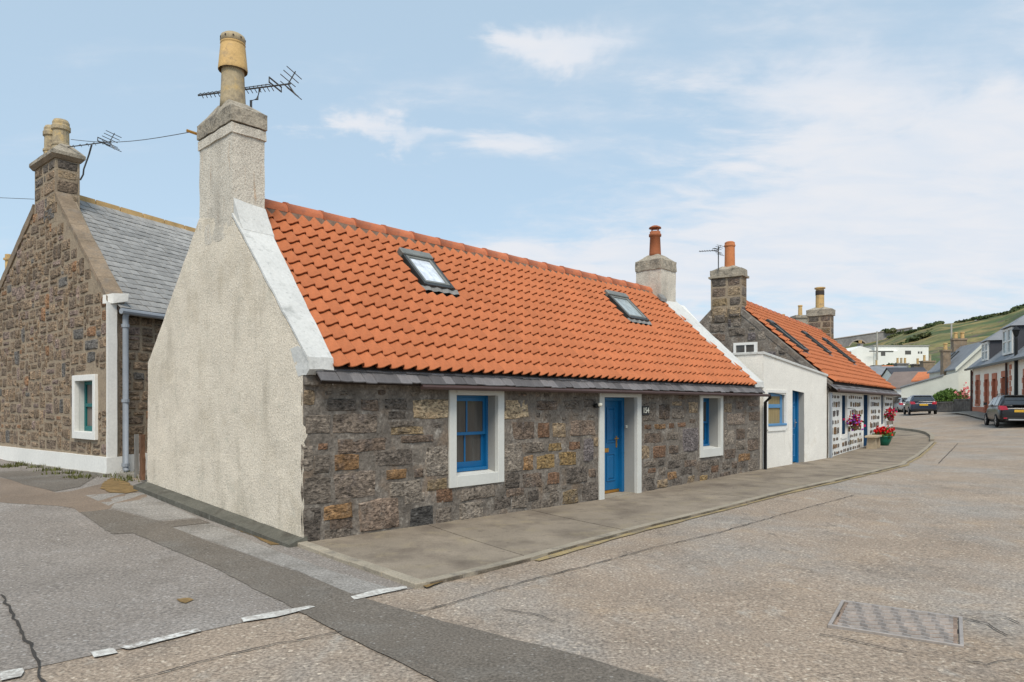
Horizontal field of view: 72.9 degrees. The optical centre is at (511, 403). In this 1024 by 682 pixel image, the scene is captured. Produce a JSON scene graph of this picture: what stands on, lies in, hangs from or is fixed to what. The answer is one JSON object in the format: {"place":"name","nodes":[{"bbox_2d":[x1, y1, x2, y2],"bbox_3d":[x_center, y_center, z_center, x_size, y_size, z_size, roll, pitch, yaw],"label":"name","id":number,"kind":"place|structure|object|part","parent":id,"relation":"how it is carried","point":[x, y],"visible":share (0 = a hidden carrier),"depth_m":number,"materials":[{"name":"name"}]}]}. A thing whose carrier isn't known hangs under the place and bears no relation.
{"place":"outdoors","nodes":[
{"label":"outdoors","id":0,"kind":"place"},
{"bbox_2d":[3,254,10,267],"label":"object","id":1,"kind":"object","parent":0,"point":[7,257],"depth_m":22.90,"materials":[{"name":"beige stone"}]},
{"bbox_2d":[0,459,411,674],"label":"side street","id":2,"kind":"structure","parent":0,"point":[75,583],"depth_m":6.17,"materials":[{"name":"grey asphalt"}]},
{"bbox_2d":[0,594,45,681],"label":"road crack","id":3,"kind":"object","parent":2,"relation":"on","point":[33,652],"visible":1,"depth_m":4.75,"materials":[{"name":"black asphalt"}]},
{"bbox_2d":[0,471,97,490],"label":"asphalt patch","id":4,"kind":"object","parent":2,"relation":"on","point":[53,482],"visible":0.86,"depth_m":12.28,"materials":[{"name":"grey asphalt"}]},
{"bbox_2d":[0,460,104,478],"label":"weeds","id":5,"kind":"object","parent":2,"relation":"on","point":[55,469],"visible":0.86,"depth_m":13.88,"materials":[{"name":"green plant"}]},
{"bbox_2d":[0,478,147,511],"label":"old asphalt patch","id":6,"kind":"object","parent":2,"relation":"on","point":[12,491],"visible":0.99,"depth_m":10.50,"materials":[{"name":"asphalt"}]},
{"bbox_2d":[100,477,136,492],"bbox_3d":[-6.694,1.373,11.671,0.498,0.079,2.010,0,0,-38],"label":"moss patch","id":7,"kind":"object","parent":6,"relation":"on","point":[113,485],"visible":0.97,"depth_m":11.49,"materials":[{"name":"yellow plant"}]},
{"bbox_2d":[117,470,146,478],"bbox_3d":[-6.435,1.467,13.047,1.348,0.377,1.187,0,0,23],"label":"stone step","id":8,"kind":"object","parent":2,"relation":"on","point":[125,474],"visible":0.06,"depth_m":12.70,"materials":[{"name":"concrete"}]},
{"bbox_2d":[86,491,196,520],"bbox_3d":[-5.433,1.485,10.071,0.760,0.147,2.454,0,0,-45],"label":"kerbside patch","id":9,"kind":"object","parent":2,"relation":"on","point":[148,506],"visible":1,"depth_m":9.99,"materials":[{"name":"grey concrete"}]},
{"bbox_2d":[119,628,200,648],"bbox_3d":[-2.431,1.633,4.817,0.102,0.004,0.523,0,0,40],"label":"road marking","id":10,"kind":"object","parent":2,"relation":"on","point":[144,642],"visible":1,"depth_m":4.79,"materials":[{"name":"white paint"}]},
{"bbox_2d":[181,597,194,601],"bbox_3d":[-2.707,1.635,5.773,0.147,0.002,0.102,0,0,35],"label":"moss patch","id":11,"kind":"object","parent":2,"relation":"on","point":[186,599],"visible":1,"depth_m":5.78,"materials":[{"name":"brown plant"}]},
{"bbox_2d":[227,526,277,543],"bbox_3d":[-3.665,1.579,9.084,0.198,0.126,2.853,0,0,-43],"label":"moss strip","id":12,"kind":"object","parent":2,"relation":"on","point":[259,538],"visible":0.3,"depth_m":8.30,"materials":[{"name":"brown plant"}]},
{"bbox_2d":[173,523,388,593],"bbox_3d":[-2.701,1.621,7.524,4.085,0.092,0.490,0,0,45],"label":"kerbside patch","id":13,"kind":"object","parent":2,"relation":"on","point":[226,538],"visible":1,"depth_m":7.41,"materials":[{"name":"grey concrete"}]},
{"bbox_2d":[80,509,665,681],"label":"trench patch","id":14,"kind":"object","parent":2,"relation":"on","point":[439,650],"visible":1,"depth_m":5.04,"materials":[{"name":"grey asphalt"}]},
{"bbox_2d":[241,605,314,621],"bbox_3d":[-1.816,1.642,5.425,0.595,0.009,0.143,0,0,-39],"label":"road marking","id":15,"kind":"object","parent":14,"relation":"on","point":[267,615],"visible":1,"depth_m":5.39,"materials":[{"name":"white paint"}]},
{"bbox_2d":[351,586,406,598],"bbox_3d":[-1.176,1.657,6.104,0.160,0.010,0.599,0,0,44],"label":"road marking","id":16,"kind":"object","parent":2,"relation":"on","point":[375,592],"visible":1,"depth_m":6.09,"materials":[{"name":"white paint"}]},
{"bbox_2d":[0,410,1023,681],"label":"road","id":17,"kind":"structure","parent":0,"point":[932,530],"depth_m":5.94,"materials":[{"name":"grey asphalt"}]},
{"bbox_2d":[0,668,23,679],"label":"road marking","id":18,"kind":"object","parent":17,"relation":"on","point":[7,674],"visible":1,"depth_m":4.18,"materials":[{"name":"white paint"}]},
{"bbox_2d":[90,648,116,656],"bbox_3d":[-2.678,1.631,4.549,0.141,0.002,0.130,0,0,-41],"label":"road marking","id":19,"kind":"object","parent":17,"relation":"on","point":[96,653],"visible":1,"depth_m":4.54,"materials":[{"name":"white paint"}]},
{"bbox_2d":[101,471,146,481],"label":"weeds","id":20,"kind":"object","parent":17,"relation":"on","point":[129,477],"visible":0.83,"depth_m":12.29,"materials":[{"name":"green plant"}]},
{"bbox_2d":[134,434,138,477],"bbox_3d":[-6.823,0.956,12.600,0.060,0.788,0.060,0,0,43],"label":"gate post","id":21,"kind":"object","parent":17,"relation":"on","point":[136,454],"visible":0.93,"depth_m":12.58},
{"bbox_2d":[139,434,145,480],"bbox_3d":[-6.502,0.948,12.200,0.093,0.817,0.081,0,0,44],"label":"gate post","id":22,"kind":"object","parent":17,"relation":"on","point":[142,459],"visible":1,"depth_m":12.17,"materials":[{"name":"brown wood"}]},
{"bbox_2d":[135,631,339,678],"bbox_3d":[-1.763,1.642,4.588,1.360,0.009,0.073,0,0,-41],"label":"road crack","id":23,"kind":"object","parent":17,"relation":"on","point":[234,652],"visible":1,"depth_m":4.56,"materials":[{"name":"black asphalt"}]},
{"bbox_2d":[415,495,851,610],"bbox_3d":[2.690,1.674,9.091,0.117,0.041,9.978,0,0,44],"label":"road crack","id":24,"kind":"object","parent":17,"relation":"on","point":[602,561],"visible":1,"depth_m":7.14,"materials":[{"name":"black asphalt"}]},
{"bbox_2d":[535,442,936,560],"bbox_3d":[9.345,1.664,17.873,1.070,0.106,27.678,0,0,39],"label":"yellow line","id":25,"kind":"object","parent":17,"relation":"on","point":[605,540],"visible":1,"depth_m":9.93,"materials":[{"name":"beige paint"}]},
{"bbox_2d":[732,352,827,468],"bbox_3d":[6.868,0.316,20.277,3.032,3.273,4.680,0,0,43],"label":"harled extension","id":26,"kind":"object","parent":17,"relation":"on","point":[797,417],"visible":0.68,"depth_m":18.89,"materials":[{"name":"white paint"}]},
{"bbox_2d":[766,390,787,431],"bbox_3d":[6.899,0.185,18.253,0.230,1.070,1.360,0,0,43],"label":"window","id":27,"kind":"structure","parent":26,"relation":"in","point":[777,406],"depth_m":18.42,"materials":[{"name":"white paint"}]},
{"bbox_2d":[792,390,803,463],"bbox_3d":[7.869,0.718,19.406,0.280,2.465,0.870,0,0,43],"label":"doorway","id":28,"kind":"structure","parent":26,"relation":"in","point":[797,397],"depth_m":19.65,"materials":[{"name":"blue paint"}]},
{"bbox_2d":[823,634,906,651],"bbox_3d":[2.394,1.632,4.741,0.549,0.005,0.035,0,0,43],"label":"road crack","id":29,"kind":"object","parent":17,"relation":"on","point":[864,642],"visible":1,"depth_m":4.73,"materials":[{"name":"grey asphalt"}]},
{"bbox_2d":[828,600,963,647],"bbox_3d":[2.877,1.645,5.191,0.841,0.054,0.758,0,0,32],"label":"manhole cover","id":30,"kind":"object","parent":17,"relation":"on","point":[910,624],"visible":0.95,"depth_m":5.13,"materials":[{"name":"metal"}]},
{"bbox_2d":[893,398,919,411],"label":"parked car","id":31,"kind":"object","parent":17,"relation":"on","point":[899,404],"visible":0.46,"depth_m":57.59,"materials":[{"name":"silver metal"}]},
{"bbox_2d":[902,395,936,414],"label":"parked car","id":32,"kind":"object","parent":17,"relation":"on","point":[928,403],"visible":0.98,"depth_m":50.71,"materials":[{"name":"blue paint"}]},
{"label":"rear window","id":33,"kind":"part","parent":32,"relation":"part of","materials":[{"name":"black glass"}]},
{"bbox_2d":[933,387,958,401],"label":"garden bush","id":34,"kind":"object","parent":17,"relation":"on","point":[945,394],"visible":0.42,"depth_m":56.01,"materials":[{"name":"green plant"}]},
{"bbox_2d":[954,382,969,398],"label":"rose bush","id":35,"kind":"object","parent":17,"relation":"on","point":[961,394],"visible":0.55,"depth_m":54.33,"materials":[{"name":"pink plant"}]},
{"bbox_2d":[948,411,1023,423],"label":"terrace pavement","id":36,"kind":"structure","parent":17,"relation":"on","point":[977,414],"depth_m":43.63,"materials":[{"name":"concrete"}]},
{"bbox_2d":[1012,326,1019,394],"bbox_3d":[26.896,-1.479,37.000,0.400,5.358,0.380,0,0,0],"label":"street lamp","id":37,"kind":"object","parent":36,"relation":"on","point":[1015,330],"visible":0.73,"depth_m":36.93,"materials":[{"name":"black metal"}]},
{"bbox_2d":[965,618,1006,634],"bbox_3d":[3.493,1.628,5.077,0.089,0.004,0.420,0,0,-7],"label":"road crack","id":38,"kind":"object","parent":17,"relation":"on","point":[988,623],"visible":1,"depth_m":5.11,"materials":[{"name":"grey asphalt"}]},
{"bbox_2d":[983,393,1023,426],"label":"parked car","id":39,"kind":"object","parent":17,"relation":"on","point":[1007,408],"visible":0.99,"depth_m":32.81,"materials":[{"name":"black paint"}]},
{"bbox_3d":[23.532,-0.101,33.526,0.213,0.392,0.760,0,0,25],"label":"side window","id":40,"kind":"part","parent":39,"relation":"part of","materials":[{"name":"grey glass"}]},
{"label":"rear window","id":41,"kind":"part","parent":39,"relation":"part of","materials":[{"name":"black glass"}]},
{"bbox_2d":[0,0,1023,337],"label":"sky","id":42,"kind":"structure","parent":0,"point":[870,153],"materials":[{"name":"blue"}]},
{"bbox_2d":[298,427,933,588],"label":"pavement","id":43,"kind":"structure","parent":0,"point":[417,557],"depth_m":9.60,"materials":[{"name":"concrete"}]},
{"bbox_2d":[865,435,881,448],"bbox_3d":[13.245,1.404,25.407,0.400,0.470,1.240,0,0,36],"label":"bench","id":44,"kind":"object","parent":43,"relation":"on","point":[873,441],"visible":1,"depth_m":25.06,"materials":[{"name":"beige stone"}]},
{"bbox_2d":[872,425,895,445],"bbox_3d":[14.575,1.246,27.176,0.905,0.791,0.783,0,0,0],"label":"flower pot","id":45,"kind":"object","parent":43,"relation":"on","point":[887,433],"visible":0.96,"depth_m":26.99,"materials":[{"name":"red plant"}]},
{"bbox_2d":[844,308,1023,366],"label":"hill","id":46,"kind":"structure","parent":0,"point":[981,330],"depth_m":238.93,"materials":[{"name":"green plant"}]},
{"bbox_2d":[834,327,912,346],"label":"viaduct","id":47,"kind":"object","parent":46,"relation":"on","point":[847,341],"visible":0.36,"depth_m":323.10,"materials":[{"name":"stone"}]},
{"bbox_2d":[876,331,877,359],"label":"pole","id":48,"kind":"object","parent":46,"relation":"on","point":[876,345],"visible":1,"depth_m":139.89,"materials":[{"name":"grey metal"}]},
{"bbox_2d":[846,340,928,365],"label":"white building","id":49,"kind":"structure","parent":46,"relation":"on","point":[887,354],"depth_m":150.00,"materials":[{"name":"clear paint"}]},
{"bbox_2d":[880,304,1023,365],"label":"scrub","id":50,"kind":"object","parent":46,"relation":"on","point":[918,336],"visible":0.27,"depth_m":261.06,"materials":[{"name":"green plant"}]},
{"bbox_3d":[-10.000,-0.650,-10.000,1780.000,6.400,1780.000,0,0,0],"label":"ground","id":51,"kind":"structure","parent":0,"visible":0},
{"bbox_2d":[0,118,195,476],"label":"rubble house","id":52,"kind":"structure","parent":51,"relation":"on","point":[87,286],"depth_m":14.56,"materials":[{"name":"stone"}]},
{"bbox_2d":[72,374,97,439],"bbox_3d":[-8.216,0.070,13.634,1.190,1.250,0.400,0,0,40],"label":"window","id":53,"kind":"structure","parent":52,"relation":"in","point":[84,387],"depth_m":13.80,"materials":[{"name":"white paint"}]},
{"bbox_2d":[67,130,121,179],"bbox_3d":[-8.972,-5.239,14.731,1.296,0.897,0.400,0,0,14],"label":"tv aerial","id":54,"kind":"object","parent":52,"relation":"attached to","point":[105,143],"visible":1,"depth_m":14.69,"materials":[{"name":"metal"}]},
{"bbox_2d":[133,31,771,547],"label":"stone cottage","id":55,"kind":"structure","parent":51,"relation":"on","point":[317,375],"depth_m":10.16,"materials":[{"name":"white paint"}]},
{"bbox_2d":[71,132,187,141],"bbox_3d":[-7.080,-4.811,12.492,0.012,1.813,7.033,0,0,-44],"label":"overhead cable","id":56,"kind":"object","parent":55,"relation":"on","point":[135,140],"visible":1,"depth_m":11.66,"materials":[{"name":"metal"}]},
{"bbox_2d":[198,66,301,106],"bbox_3d":[-3.902,-4.298,10.180,1.617,0.997,0.400,0,0,13],"label":"tv aerial","id":57,"kind":"object","parent":55,"relation":"attached to","point":[289,83],"visible":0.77,"depth_m":10.12,"materials":[{"name":"metal"}]},
{"bbox_2d":[448,390,503,487],"bbox_3d":[-0.611,0.500,10.253,0.322,1.390,1.115,0,0,43],"label":"window","id":58,"kind":"structure","parent":55,"relation":"in","point":[476,418],"depth_m":10.41,"materials":[{"name":"blue paint"}]},
{"bbox_2d":[598,393,641,499],"bbox_3d":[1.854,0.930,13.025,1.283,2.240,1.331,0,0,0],"label":"doorway","id":59,"kind":"structure","parent":55,"relation":"in","point":[620,415],"depth_m":13.31,"materials":[{"name":"wood"}]},
{"bbox_2d":[699,395,722,457],"bbox_3d":[4.327,0.497,15.609,0.392,1.385,1.085,0,0,43],"label":"window","id":60,"kind":"structure","parent":55,"relation":"in","point":[710,407],"depth_m":15.84,"materials":[{"name":"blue paint"}]},
{"bbox_2d":[791,305,807,323],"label":"chimney stack","id":61,"kind":"object","parent":51,"relation":"on","point":[800,317],"visible":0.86,"depth_m":52.00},
{"bbox_2d":[699,241,900,457],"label":"painted cottage","id":62,"kind":"structure","parent":51,"relation":"on","point":[733,320],"depth_m":23.04,"materials":[{"name":"clay"},{"name":"white paint"},{"name":"grey stone"}]},
{"bbox_2d":[699,245,723,269],"bbox_3d":[6.589,-4.802,23.067,0.400,0.796,0.862,0,0,-39],"label":"tv aerial","id":63,"kind":"object","parent":62,"relation":"attached to","point":[717,250],"visible":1,"depth_m":22.88,"materials":[{"name":"metal"}]},
{"bbox_2d":[733,342,757,352],"bbox_3d":[7.558,-1.760,22.443,0.760,0.420,0.080,0,0,36],"label":"gable window","id":64,"kind":"structure","parent":62,"relation":"in","point":[755,344],"depth_m":22.38,"materials":[{"name":"white paint"}]},
{"bbox_2d":[840,393,847,438],"bbox_3d":[10.919,0.400,23.119,0.320,1.540,1.170,0,0,36],"label":"window","id":65,"kind":"structure","parent":62,"relation":"in","point":[844,396],"depth_m":23.42,"materials":[{"name":"white paint"}]},
{"bbox_2d":[843,408,865,430],"bbox_3d":[11.491,0.543,23.290,0.599,0.769,0.454,0,0,0],"label":"flower basket","id":66,"kind":"object","parent":62,"relation":"attached to","point":[854,422],"visible":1,"depth_m":23.26,"materials":[{"name":"purple plant"}]},
{"bbox_2d":[862,394,869,446],"bbox_3d":[13.473,0.810,26.689,0.320,2.480,1.590,0,0,36],"label":"doorway","id":67,"kind":"structure","parent":62,"relation":"in","point":[866,397],"depth_m":27.19,"materials":[{"name":"white paint"}]},
{"bbox_2d":[884,404,896,420],"bbox_3d":[16.586,0.394,30.392,0.611,0.751,0.536,0,0,0],"label":"flower basket","id":68,"kind":"object","parent":62,"relation":"attached to","point":[889,415],"visible":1,"depth_m":30.33,"materials":[{"name":"red plant"}]},
{"bbox_2d":[868,366,905,374],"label":"slate house","id":69,"kind":"structure","parent":51,"relation":"on","point":[879,370],"depth_m":100.09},
{"bbox_2d":[893,396,900,404],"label":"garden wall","id":70,"kind":"structure","parent":51,"relation":"on","point":[895,398],"depth_m":60.00,"materials":[{"name":"grey stone"}]},
{"bbox_2d":[893,358,909,366],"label":"chimney stack","id":71,"kind":"object","parent":51,"relation":"on","point":[897,363],"visible":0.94,"depth_m":105.28,"materials":[{"name":"stone"}]},
{"bbox_2d":[881,367,926,380],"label":"slate house","id":72,"kind":"structure","parent":51,"relation":"on","point":[887,373],"depth_m":88.96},
{"bbox_2d":[887,371,927,394],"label":"slate house","id":73,"kind":"structure","parent":51,"relation":"on","point":[897,380],"depth_m":75.16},
{"bbox_2d":[910,358,919,366],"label":"chimney stack","id":74,"kind":"object","parent":51,"relation":"on","point":[917,364],"visible":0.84,"depth_m":100.30,"materials":[{"name":"beige ceramic"}]},
{"bbox_2d":[911,372,928,382],"bbox_3d":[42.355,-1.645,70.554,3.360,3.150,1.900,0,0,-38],"label":"red roofed house","id":75,"kind":"structure","parent":51,"relation":"on","point":[919,376],"depth_m":70.20,"materials":[{"name":"tile"}]},
{"bbox_2d":[919,355,935,370],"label":"chimney stack","id":76,"kind":"object","parent":51,"relation":"on","point":[927,365],"visible":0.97,"depth_m":98.00,"materials":[{"name":"brown stone"}]},
{"bbox_2d":[900,372,957,397],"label":"white outbuilding","id":77,"kind":"structure","parent":51,"relation":"on","point":[931,386],"depth_m":57.96,"materials":[{"name":"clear paint"}]},
{"bbox_2d":[937,401,953,411],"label":"garden wall","id":78,"kind":"structure","parent":51,"relation":"on","point":[947,406],"depth_m":53.95,"materials":[{"name":"grey stone"}]},
{"bbox_2d":[927,332,980,396],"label":"pale house","id":79,"kind":"structure","parent":51,"relation":"on","point":[960,356],"depth_m":62.41,"materials":[{"name":"white stone"}]},
{"bbox_2d":[953,399,969,411],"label":"garden wall","id":80,"kind":"structure","parent":51,"relation":"on","point":[961,405],"depth_m":51.44,"materials":[{"name":"grey stone"}]},
{"bbox_2d":[964,315,1023,412],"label":"terraced house","id":81,"kind":"structure","parent":51,"relation":"on","point":[991,369],"depth_m":41.58,"materials":[{"name":"white paint"}]},
{"bbox_2d":[975,375,986,405],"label":"window","id":82,"kind":"structure","parent":81,"relation":"in","point":[977,377],"depth_m":45.76,"materials":[{"name":"pink paint"}]},
{"bbox_2d":[1000,371,1008,394],"bbox_3d":[28.113,-0.840,39.291,0.490,2.020,1.564,0,0,23],"label":"window","id":83,"kind":"structure","parent":81,"relation":"in","point":[1002,380],"depth_m":39.81,"materials":[{"name":"pink paint"}]},
{"bbox_2d":[1022,369,1023,394],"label":"window","id":84,"kind":"structure","parent":81,"relation":"in","point":[1023,369],"depth_m":35.86,"materials":[{"name":"pink paint"}]}
]}

